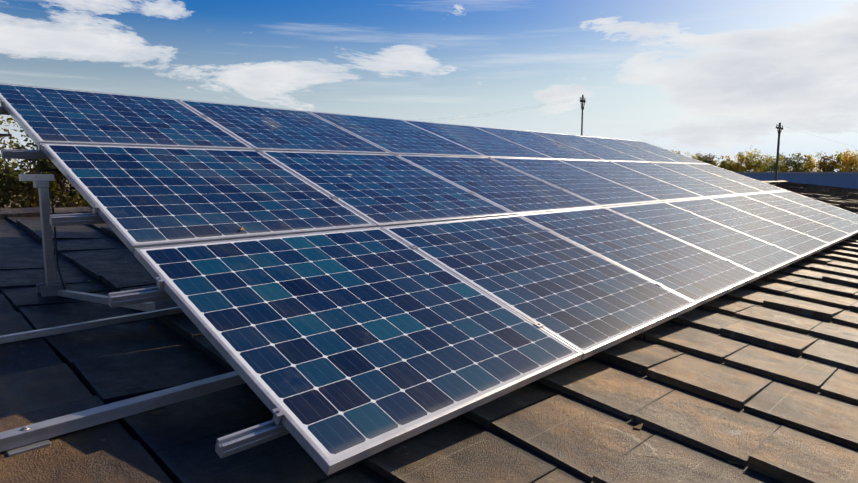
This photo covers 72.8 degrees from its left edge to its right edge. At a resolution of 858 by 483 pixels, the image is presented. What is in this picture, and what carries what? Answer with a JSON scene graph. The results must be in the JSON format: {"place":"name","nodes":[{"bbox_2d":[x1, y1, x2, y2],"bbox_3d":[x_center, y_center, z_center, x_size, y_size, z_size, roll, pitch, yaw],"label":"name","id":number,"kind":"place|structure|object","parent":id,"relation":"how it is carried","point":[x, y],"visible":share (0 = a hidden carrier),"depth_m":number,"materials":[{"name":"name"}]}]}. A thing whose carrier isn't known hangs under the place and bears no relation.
{"place":"outdoors","nodes":[
{"label":"outdoors","id":0,"kind":"place"},
{"bbox_2d":[0,183,77,208],"bbox_3d":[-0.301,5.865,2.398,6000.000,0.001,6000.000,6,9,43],"label":"field ground","id":1,"kind":"structure","parent":0,"point":[31,204],"depth_m":129.74,"materials":[{"name":"green plant"}]},
{"bbox_2d":[0,129,11,140],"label":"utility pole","id":2,"kind":"object","parent":1,"relation":"on","point":[6,135],"visible":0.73,"depth_m":20.85,"materials":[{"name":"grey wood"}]},
{"bbox_2d":[0,116,36,208],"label":"tree","id":3,"kind":"object","parent":1,"relation":"on","point":[8,176],"visible":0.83,"depth_m":32.34,"materials":[{"name":"green plant"}]},
{"bbox_2d":[0,124,68,207],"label":"tree","id":4,"kind":"object","parent":1,"relation":"on","point":[33,201],"visible":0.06,"depth_m":38.67,"materials":[{"name":"green plant"}]},
{"bbox_2d":[14,138,89,207],"bbox_3d":[-21.340,-3.025,34.036,4.539,10.280,3.932,-2,7,-18],"label":"tree","id":5,"kind":"object","parent":1,"relation":"on","point":[65,199],"visible":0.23,"depth_m":33.35,"materials":[{"name":"green plant"}]},
{"bbox_2d":[52,173,80,198],"bbox_3d":[-21.120,-2.710,36.580,4.846,9.039,5.848,0,7,-1],"label":"tree","id":6,"kind":"object","parent":1,"relation":"on","point":[66,181],"visible":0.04,"depth_m":35.13,"materials":[{"name":"green plant"}]},
{"bbox_2d":[580,95,585,135],"bbox_3d":[8.519,-2.955,32.811,0.114,10.400,0.520,6,9,43],"label":"utility pole","id":7,"kind":"object","parent":1,"relation":"on","point":[582,101],"visible":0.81,"depth_m":32.32,"materials":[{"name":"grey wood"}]},
{"bbox_2d":[0,97,846,144],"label":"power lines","id":8,"kind":"object","parent":7,"relation":"attached to","point":[462,116],"visible":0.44,"depth_m":33.38,"materials":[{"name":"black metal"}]},
{"bbox_2d":[685,152,707,159],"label":"tree","id":9,"kind":"object","parent":1,"relation":"on","point":[693,157],"visible":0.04,"depth_m":258.48,"materials":[{"name":"green plant"}]},
{"bbox_2d":[694,153,720,165],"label":"tree","id":10,"kind":"object","parent":1,"relation":"on","point":[705,160],"visible":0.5,"depth_m":238.80,"materials":[{"name":"green plant"}]},
{"bbox_2d":[718,155,735,170],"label":"tree","id":11,"kind":"object","parent":1,"relation":"on","point":[724,166],"visible":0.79,"depth_m":236.34,"materials":[{"name":"green plant"}]},
{"bbox_2d":[725,150,755,171],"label":"tree","id":12,"kind":"object","parent":1,"relation":"on","point":[740,160],"visible":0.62,"depth_m":235.81,"materials":[{"name":"green plant"}]},
{"bbox_2d":[734,148,764,171],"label":"tree","id":13,"kind":"object","parent":1,"relation":"on","point":[753,162],"visible":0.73,"depth_m":234.72,"materials":[{"name":"green plant"}]},
{"bbox_2d":[750,158,768,170],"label":"tree","id":14,"kind":"object","parent":1,"relation":"on","point":[759,164],"visible":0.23,"depth_m":246.85,"materials":[{"name":"green plant"}]},
{"bbox_2d":[756,155,784,171],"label":"tree","id":15,"kind":"object","parent":1,"relation":"on","point":[769,167],"visible":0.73,"depth_m":232.02,"materials":[{"name":"green plant"}]},
{"bbox_2d":[775,123,782,180],"bbox_3d":[22.460,-2.987,37.784,0.171,9.300,1.500,6,9,43],"label":"utility pole","id":16,"kind":"object","parent":1,"relation":"on","point":[779,129],"visible":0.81,"depth_m":37.41,"materials":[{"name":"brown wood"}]},
{"bbox_2d":[775,153,797,171],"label":"tree","id":17,"kind":"object","parent":1,"relation":"on","point":[785,160],"visible":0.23,"depth_m":247.50,"materials":[{"name":"green plant"}]},
{"bbox_2d":[734,172,857,188],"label":"parapet wall","id":18,"kind":"structure","parent":1,"relation":"on","point":[843,179],"depth_m":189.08,"materials":[{"name":"blue paint"}]},
{"bbox_2d":[780,153,813,171],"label":"tree","id":19,"kind":"object","parent":1,"relation":"on","point":[795,167],"visible":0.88,"depth_m":227.23,"materials":[{"name":"green plant"}]},
{"bbox_2d":[801,154,820,171],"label":"tree","id":20,"kind":"object","parent":1,"relation":"on","point":[812,161],"visible":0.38,"depth_m":237.80,"materials":[{"name":"yellow plant"}]},
{"bbox_2d":[810,152,844,171],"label":"tree","id":21,"kind":"object","parent":1,"relation":"on","point":[825,165],"visible":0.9,"depth_m":222.30,"materials":[{"name":"green plant"}]},
{"bbox_2d":[829,152,846,171],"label":"tree","id":22,"kind":"object","parent":1,"relation":"on","point":[838,158],"visible":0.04,"depth_m":224.07,"materials":[{"name":"green plant"}]},
{"bbox_2d":[836,149,857,171],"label":"tree","id":23,"kind":"object","parent":1,"relation":"on","point":[850,163],"visible":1,"depth_m":214.96,"materials":[{"name":"yellow plant"}]},
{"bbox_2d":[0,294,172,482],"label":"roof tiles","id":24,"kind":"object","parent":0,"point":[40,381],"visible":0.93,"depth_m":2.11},
{"bbox_2d":[0,0,857,173],"label":"sky","id":25,"kind":"structure","parent":0,"point":[717,78],"materials":[{"name":"blue"}]},
{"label":"building walls","id":26,"kind":"object","parent":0,"visible":0},
{"bbox_2d":[0,180,857,482],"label":"roof tiles","id":27,"kind":"object","parent":26,"relation":"on","point":[750,390],"visible":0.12,"depth_m":2.73,"materials":[{"name":"brown tile"}]},
{"bbox_2d":[0,100,848,458],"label":"mounting frame","id":28,"kind":"object","parent":27,"relation":"on","point":[32,436],"visible":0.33,"depth_m":2.50,"materials":[{"name":"silver metal"}]},
{"bbox_2d":[0,83,857,475],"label":"solar panels","id":29,"kind":"object","parent":28,"relation":"on","point":[348,327],"visible":0.94,"depth_m":3.88,"materials":[{"name":"blue glass"}]},
{"bbox_2d":[21,206,837,463],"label":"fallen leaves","id":30,"kind":"object","parent":27,"relation":"on","point":[639,426],"visible":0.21,"depth_m":2.51,"materials":[{"name":"brown plant"}]}
]}

